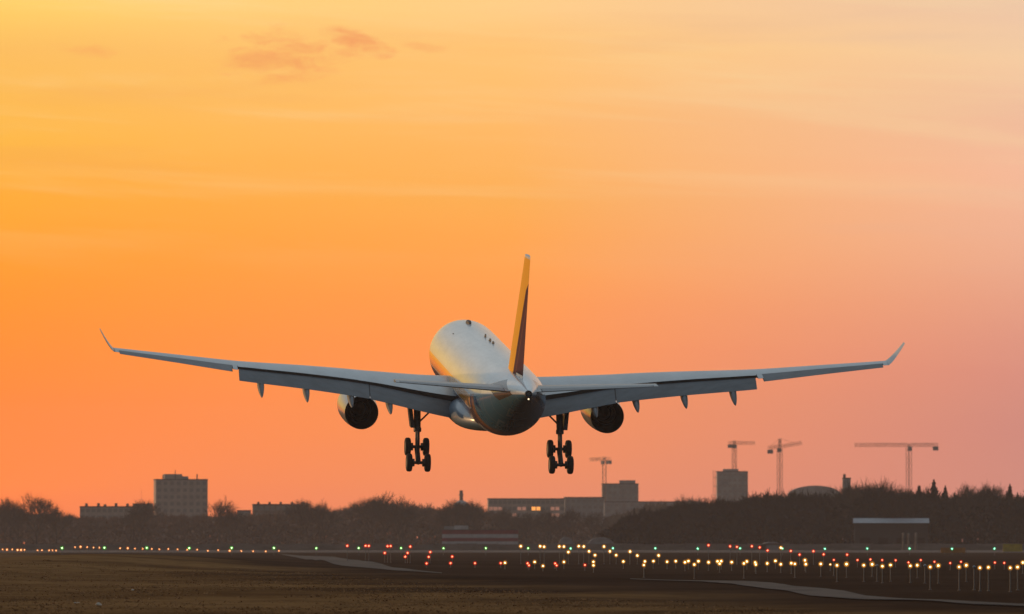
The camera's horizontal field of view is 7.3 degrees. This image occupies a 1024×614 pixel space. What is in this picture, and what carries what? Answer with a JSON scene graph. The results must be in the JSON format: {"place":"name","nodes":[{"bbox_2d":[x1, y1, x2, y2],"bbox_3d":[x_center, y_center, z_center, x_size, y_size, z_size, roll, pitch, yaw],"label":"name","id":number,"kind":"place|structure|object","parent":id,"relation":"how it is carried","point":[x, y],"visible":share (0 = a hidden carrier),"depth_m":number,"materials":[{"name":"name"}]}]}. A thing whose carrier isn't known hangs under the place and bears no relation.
{"place":"outdoors","nodes":[
{"label":"outdoors","id":0,"kind":"place"},
{"bbox_2d":[282,554,441,572],"bbox_3d":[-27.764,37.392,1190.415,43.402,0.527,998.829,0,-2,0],"label":"path","id":1,"kind":"structure","parent":0,"point":[349,562],"depth_m":887.08,"materials":[{"name":"grey asphalt"}]},
{"bbox_2d":[99,254,904,473],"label":"airliner","id":2,"kind":"object","parent":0,"point":[484,378],"visible":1,"depth_m":606.50,"materials":[{"name":"paint"}]},
{"bbox_2d":[0,547,1023,613],"bbox_3d":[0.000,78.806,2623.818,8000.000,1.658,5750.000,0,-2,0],"label":"ground","id":3,"kind":"structure","parent":0,"point":[607,579],"depth_m":560.20,"materials":[{"name":"green plant"}]},
{"bbox_2d":[0,497,20,542],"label":"bare tree","id":4,"kind":"object","parent":3,"relation":"on","point":[4,505],"visible":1,"depth_m":3038.47,"materials":[{"name":"brown plant"}]},
{"bbox_2d":[0,504,37,542],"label":"bare tree","id":5,"kind":"object","parent":3,"relation":"on","point":[18,517],"visible":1,"depth_m":3032.58,"materials":[{"name":"brown plant"}]},
{"bbox_2d":[7,494,62,543],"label":"bare tree","id":6,"kind":"object","parent":3,"relation":"on","point":[40,506],"visible":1,"depth_m":3038.40,"materials":[{"name":"brown plant"}]},
{"bbox_2d":[40,506,76,543],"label":"bare tree","id":7,"kind":"object","parent":3,"relation":"on","point":[66,522],"visible":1,"depth_m":3038.05,"materials":[{"name":"brown plant"}]},
{"bbox_2d":[80,503,133,519],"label":"apartment block","id":8,"kind":"structure","parent":3,"relation":"on","point":[105,510],"depth_m":3419.01,"materials":[{"name":"concrete"}]},
{"bbox_2d":[118,498,164,543],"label":"bare tree","id":9,"kind":"object","parent":3,"relation":"on","point":[137,513],"visible":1,"depth_m":3037.33,"materials":[{"name":"brown plant"}]},
{"bbox_2d":[134,489,152,542],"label":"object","id":10,"kind":"structure","parent":3,"relation":"on","point":[143,504],"depth_m":3379.12,"materials":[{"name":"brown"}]},
{"bbox_2d":[153,470,207,537],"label":"apartment tower","id":11,"kind":"structure","parent":3,"relation":"on","point":[176,494],"depth_m":3499.21,"materials":[{"name":"concrete"}]},
{"bbox_2d":[204,497,240,543],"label":"bare tree","id":12,"kind":"object","parent":3,"relation":"on","point":[219,509],"visible":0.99,"depth_m":3036.35,"materials":[{"name":"brown plant"}]},
{"bbox_2d":[217,509,248,542],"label":"bare tree","id":13,"kind":"object","parent":3,"relation":"on","point":[227,521],"visible":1,"depth_m":3038.61,"materials":[{"name":"brown plant"}]},
{"bbox_2d":[237,510,250,516],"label":"house","id":14,"kind":"structure","parent":3,"relation":"on","point":[244,512],"depth_m":3378.87,"materials":[{"name":"concrete"}]},
{"bbox_2d":[252,502,307,515],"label":"slab block","id":15,"kind":"structure","parent":3,"relation":"on","point":[258,508],"depth_m":3378.71,"materials":[{"name":"grey brick"}]},
{"bbox_2d":[283,498,322,543],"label":"bare tree","id":16,"kind":"object","parent":3,"relation":"on","point":[300,511],"visible":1,"depth_m":3037.56,"materials":[{"name":"brown plant"}]},
{"bbox_2d":[297,501,342,542],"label":"bare tree","id":17,"kind":"object","parent":3,"relation":"on","point":[323,510],"visible":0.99,"depth_m":3036.34,"materials":[{"name":"brown plant"}]},
{"bbox_2d":[0,499,682,546],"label":"woods","id":18,"kind":"object","parent":3,"relation":"on","point":[279,528],"visible":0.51,"depth_m":3170.51,"materials":[{"name":"green plant"}]},
{"bbox_2d":[344,497,391,543],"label":"bare tree","id":19,"kind":"object","parent":3,"relation":"on","point":[357,510],"visible":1,"depth_m":3043.79,"materials":[{"name":"brown plant"}]},
{"bbox_2d":[359,489,413,542],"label":"bare tree","id":20,"kind":"object","parent":3,"relation":"on","point":[378,506],"visible":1,"depth_m":3036.09,"materials":[{"name":"brown plant"}]},
{"bbox_2d":[377,494,420,543],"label":"bare tree","id":21,"kind":"object","parent":3,"relation":"on","point":[411,512],"visible":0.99,"depth_m":3042.94,"materials":[{"name":"brown plant"}]},
{"bbox_2d":[435,500,469,525],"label":"bare tree","id":22,"kind":"object","parent":3,"relation":"on","point":[448,512],"visible":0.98,"depth_m":3038.17,"materials":[{"name":"brown plant"}]},
{"bbox_2d":[457,490,467,505],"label":"chimney","id":23,"kind":"object","parent":3,"relation":"on","point":[461,494],"visible":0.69,"depth_m":3348.35,"materials":[{"name":"grey brick"}]},
{"bbox_2d":[452,499,490,528],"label":"bare tree","id":24,"kind":"object","parent":3,"relation":"on","point":[474,512],"visible":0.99,"depth_m":3037.31,"materials":[{"name":"brown plant"}]},
{"bbox_2d":[441,526,518,543],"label":"striped hut","id":25,"kind":"object","parent":3,"relation":"on","point":[456,534],"visible":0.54,"depth_m":2399.01,"materials":[{"name":"grey paint"}]},
{"bbox_2d":[487,507,524,528],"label":"bare tree","id":26,"kind":"object","parent":3,"relation":"on","point":[506,519],"visible":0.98,"depth_m":3132.79,"materials":[{"name":"brown plant"}]},
{"bbox_2d":[0,543,1023,549],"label":"perimeter wall","id":27,"kind":"structure","parent":3,"relation":"on","point":[460,546],"depth_m":2298.97,"materials":[{"name":"concrete"}]},
{"bbox_2d":[487,498,564,539],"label":"apartment block","id":28,"kind":"structure","parent":3,"relation":"on","point":[532,505],"depth_m":3698.88,"materials":[{"name":"concrete"}]},
{"bbox_2d":[514,512,543,543],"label":"bare tree","id":29,"kind":"object","parent":3,"relation":"on","point":[527,520],"visible":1,"depth_m":3132.94,"materials":[{"name":"brown plant"}]},
{"bbox_2d":[529,509,564,542],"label":"bare tree","id":30,"kind":"object","parent":3,"relation":"on","point":[548,517],"visible":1,"depth_m":3133.12,"materials":[{"name":"brown plant"}]},
{"bbox_2d":[559,537,573,543],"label":"arched shelter","id":31,"kind":"object","parent":3,"relation":"on","point":[565,540],"visible":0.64,"depth_m":2329.00,"materials":[{"name":"grey"}]},
{"bbox_2d":[554,508,582,538],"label":"bare tree","id":32,"kind":"object","parent":3,"relation":"on","point":[571,516],"visible":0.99,"depth_m":3133.60,"materials":[{"name":"brown plant"}]},
{"bbox_2d":[563,497,603,526],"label":"apartment block","id":33,"kind":"structure","parent":3,"relation":"on","point":[585,506],"depth_m":3818.86,"materials":[{"name":"concrete"}]},
{"bbox_2d":[579,511,612,537],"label":"bare tree","id":34,"kind":"object","parent":3,"relation":"on","point":[591,520],"visible":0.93,"depth_m":3131.42,"materials":[{"name":"brown plant"}]},
{"bbox_2d":[588,537,613,543],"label":"arched shelter","id":35,"kind":"object","parent":3,"relation":"on","point":[599,540],"visible":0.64,"depth_m":2329.00,"materials":[{"name":"grey"}]},
{"bbox_2d":[591,457,611,497],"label":"tower crane","id":36,"kind":"object","parent":3,"relation":"on","point":[607,461],"visible":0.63,"depth_m":4248.09,"materials":[{"name":"metal"}]},
{"bbox_2d":[601,480,638,500],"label":"unfinished tower","id":37,"kind":"structure","parent":3,"relation":"on","point":[624,490],"depth_m":4248.94,"materials":[{"name":"concrete"}]},
{"bbox_2d":[604,501,697,520],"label":"warehouse","id":38,"kind":"structure","parent":3,"relation":"on","point":[613,507],"depth_m":4148.73,"materials":[{"name":"concrete"}]},
{"bbox_2d":[604,496,738,527],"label":"woods","id":39,"kind":"object","parent":3,"relation":"on","point":[613,518],"visible":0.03,"depth_m":3925.33,"materials":[{"name":"brown plant"}]},
{"bbox_2d":[666,494,711,507],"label":"bare tree","id":40,"kind":"object","parent":3,"relation":"on","point":[683,496],"visible":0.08,"depth_m":3877.22,"materials":[{"name":"brown plant"}]},
{"bbox_2d":[713,469,747,501],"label":"building","id":41,"kind":"structure","parent":3,"relation":"on","point":[732,484],"depth_m":4299.04,"materials":[{"name":"concrete"}]},
{"bbox_2d":[728,441,754,468],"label":"tower crane","id":42,"kind":"object","parent":41,"relation":"on","point":[732,446],"visible":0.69,"depth_m":4328.84,"materials":[{"name":"metal"}]},
{"bbox_2d":[760,542,780,549],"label":"arched shelter","id":43,"kind":"object","parent":3,"relation":"on","point":[771,547],"visible":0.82,"depth_m":2298.89,"materials":[{"name":"grey"}]},
{"bbox_2d":[766,545,778,549],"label":"door","id":44,"kind":"structure","parent":43,"relation":"in","point":[768,547],"depth_m":2298.92,"materials":[{"name":"grey"}]},
{"bbox_2d":[767,439,801,494],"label":"tower crane","id":45,"kind":"object","parent":3,"relation":"on","point":[770,451],"visible":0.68,"depth_m":3899.01,"materials":[{"name":"metal"}]},
{"bbox_2d":[596,482,1023,549],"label":"woods","id":46,"kind":"object","parent":3,"relation":"on","point":[764,518],"visible":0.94,"depth_m":2428.07,"materials":[{"name":"green plant"}]},
{"bbox_2d":[787,486,837,531],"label":"arched hall","id":47,"kind":"structure","parent":3,"relation":"on","point":[813,489],"depth_m":4198.69,"materials":[{"name":"concrete"}]},
{"bbox_2d":[842,474,850,538],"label":"stair tower","id":48,"kind":"structure","parent":3,"relation":"on","point":[845,481],"depth_m":3449.24,"materials":[{"name":"concrete"}]},
{"bbox_2d":[824,478,884,543],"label":"bare tree","id":49,"kind":"object","parent":3,"relation":"on","point":[848,495],"visible":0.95,"depth_m":2435.17,"materials":[{"name":"brown plant"}]},
{"bbox_2d":[843,476,911,523],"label":"bare tree","id":50,"kind":"object","parent":3,"relation":"on","point":[883,488],"visible":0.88,"depth_m":2437.49,"materials":[{"name":"brown plant"}]},
{"bbox_2d":[871,483,907,523],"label":"bare tree","id":51,"kind":"object","parent":3,"relation":"on","point":[891,487],"visible":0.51,"depth_m":2444.77,"materials":[{"name":"brown plant"}]},
{"bbox_2d":[853,518,929,543],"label":"shed","id":52,"kind":"structure","parent":3,"relation":"on","point":[877,533],"depth_m":2399.15,"materials":[{"name":"grey metal"}]},
{"bbox_2d":[860,538,869,543],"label":"door","id":53,"kind":"structure","parent":52,"relation":"in","point":[862,540],"depth_m":2399.27,"materials":[{"name":"brown metal"}]},
{"bbox_2d":[878,538,887,543],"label":"door","id":54,"kind":"structure","parent":52,"relation":"in","point":[880,540],"depth_m":2399.27,"materials":[{"name":"brown metal"}]},
{"bbox_2d":[897,538,906,543],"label":"door","id":55,"kind":"structure","parent":52,"relation":"in","point":[899,540],"depth_m":2398.68,"materials":[{"name":"brown metal"}]},
{"bbox_2d":[917,538,924,542],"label":"door","id":56,"kind":"structure","parent":52,"relation":"in","point":[919,540],"depth_m":2398.68,"materials":[{"name":"metal"}]},
{"bbox_2d":[855,443,937,490],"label":"tower crane","id":57,"kind":"object","parent":3,"relation":"on","point":[910,449],"visible":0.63,"depth_m":3799.49,"materials":[{"name":"metal"}]},
{"bbox_2d":[902,533,903,549],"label":"marker post","id":58,"kind":"object","parent":3,"relation":"on","point":[902,541],"visible":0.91,"depth_m":2278.75,"materials":[{"name":"concrete"}]},
{"bbox_2d":[907,533,909,549],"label":"marker post","id":59,"kind":"object","parent":3,"relation":"on","point":[908,540],"visible":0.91,"depth_m":2278.84,"materials":[{"name":"concrete"}]},
{"bbox_2d":[915,533,916,549],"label":"marker post","id":60,"kind":"object","parent":3,"relation":"on","point":[915,541],"visible":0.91,"depth_m":2278.74,"materials":[{"name":"concrete"}]},
{"bbox_2d":[913,486,929,541],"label":"conifer","id":61,"kind":"object","parent":3,"relation":"on","point":[918,491],"visible":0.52,"depth_m":2438.91,"materials":[{"name":"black plant"}]},
{"bbox_2d":[927,479,947,543],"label":"conifer","id":62,"kind":"object","parent":3,"relation":"on","point":[936,530],"visible":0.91,"depth_m":2437.31,"materials":[{"name":"green plant"}]},
{"bbox_2d":[942,486,950,532],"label":"conifer","id":63,"kind":"object","parent":3,"relation":"on","point":[945,491],"visible":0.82,"depth_m":2444.00,"materials":[{"name":"green plant"}]},
{"bbox_2d":[941,548,964,553],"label":"board","id":64,"kind":"object","parent":3,"relation":"on","point":[952,550],"visible":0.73,"depth_m":1699.21,"materials":[{"name":"orange paint"}]},
{"bbox_2d":[948,482,996,543],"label":"bare tree","id":65,"kind":"object","parent":3,"relation":"on","point":[967,506],"visible":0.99,"depth_m":2436.69,"materials":[{"name":"brown plant"}]},
{"bbox_2d":[979,567,980,590],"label":"field light","id":66,"kind":"object","parent":3,"relation":"on","point":[979,580],"visible":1,"depth_m":463.93,"materials":[{"name":"grey metal"}]},
{"bbox_2d":[961,482,1013,543],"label":"bare tree","id":67,"kind":"object","parent":3,"relation":"on","point":[993,497],"visible":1,"depth_m":2436.92,"materials":[{"name":"brown plant"}]},
{"bbox_2d":[995,484,1023,542],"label":"conifer","id":68,"kind":"object","parent":3,"relation":"on","point":[1010,496],"visible":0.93,"depth_m":2438.55,"materials":[{"name":"green plant"}]},
{"bbox_2d":[1003,544,1021,552],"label":"board","id":69,"kind":"object","parent":3,"relation":"on","point":[1012,548],"visible":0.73,"depth_m":1829.17,"materials":[{"name":"yellow paint"}]},
{"bbox_2d":[0,550,1023,551],"bbox_3d":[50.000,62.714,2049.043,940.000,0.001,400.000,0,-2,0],"label":"runway","id":70,"kind":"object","parent":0,"point":[493,550],"visible":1,"depth_m":2203.07,"materials":[{"name":"grey asphalt"}]},
{"bbox_2d":[0,552,1023,552],"bbox_3d":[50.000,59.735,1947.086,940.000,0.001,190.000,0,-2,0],"label":"runway marking","id":71,"kind":"object","parent":70,"relation":"on","point":[502,552],"visible":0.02,"depth_m":1852.16,"materials":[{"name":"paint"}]},
{"bbox_2d":[0,0,1023,543],"label":"sky","id":72,"kind":"structure","parent":0,"point":[685,185],"materials":[{"name":"orange"}]},
{"bbox_2d":[630,578,1023,605],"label":"road","id":73,"kind":"structure","parent":0,"point":[815,591],"depth_m":446.01,"materials":[{"name":"grey asphalt"}]}
]}

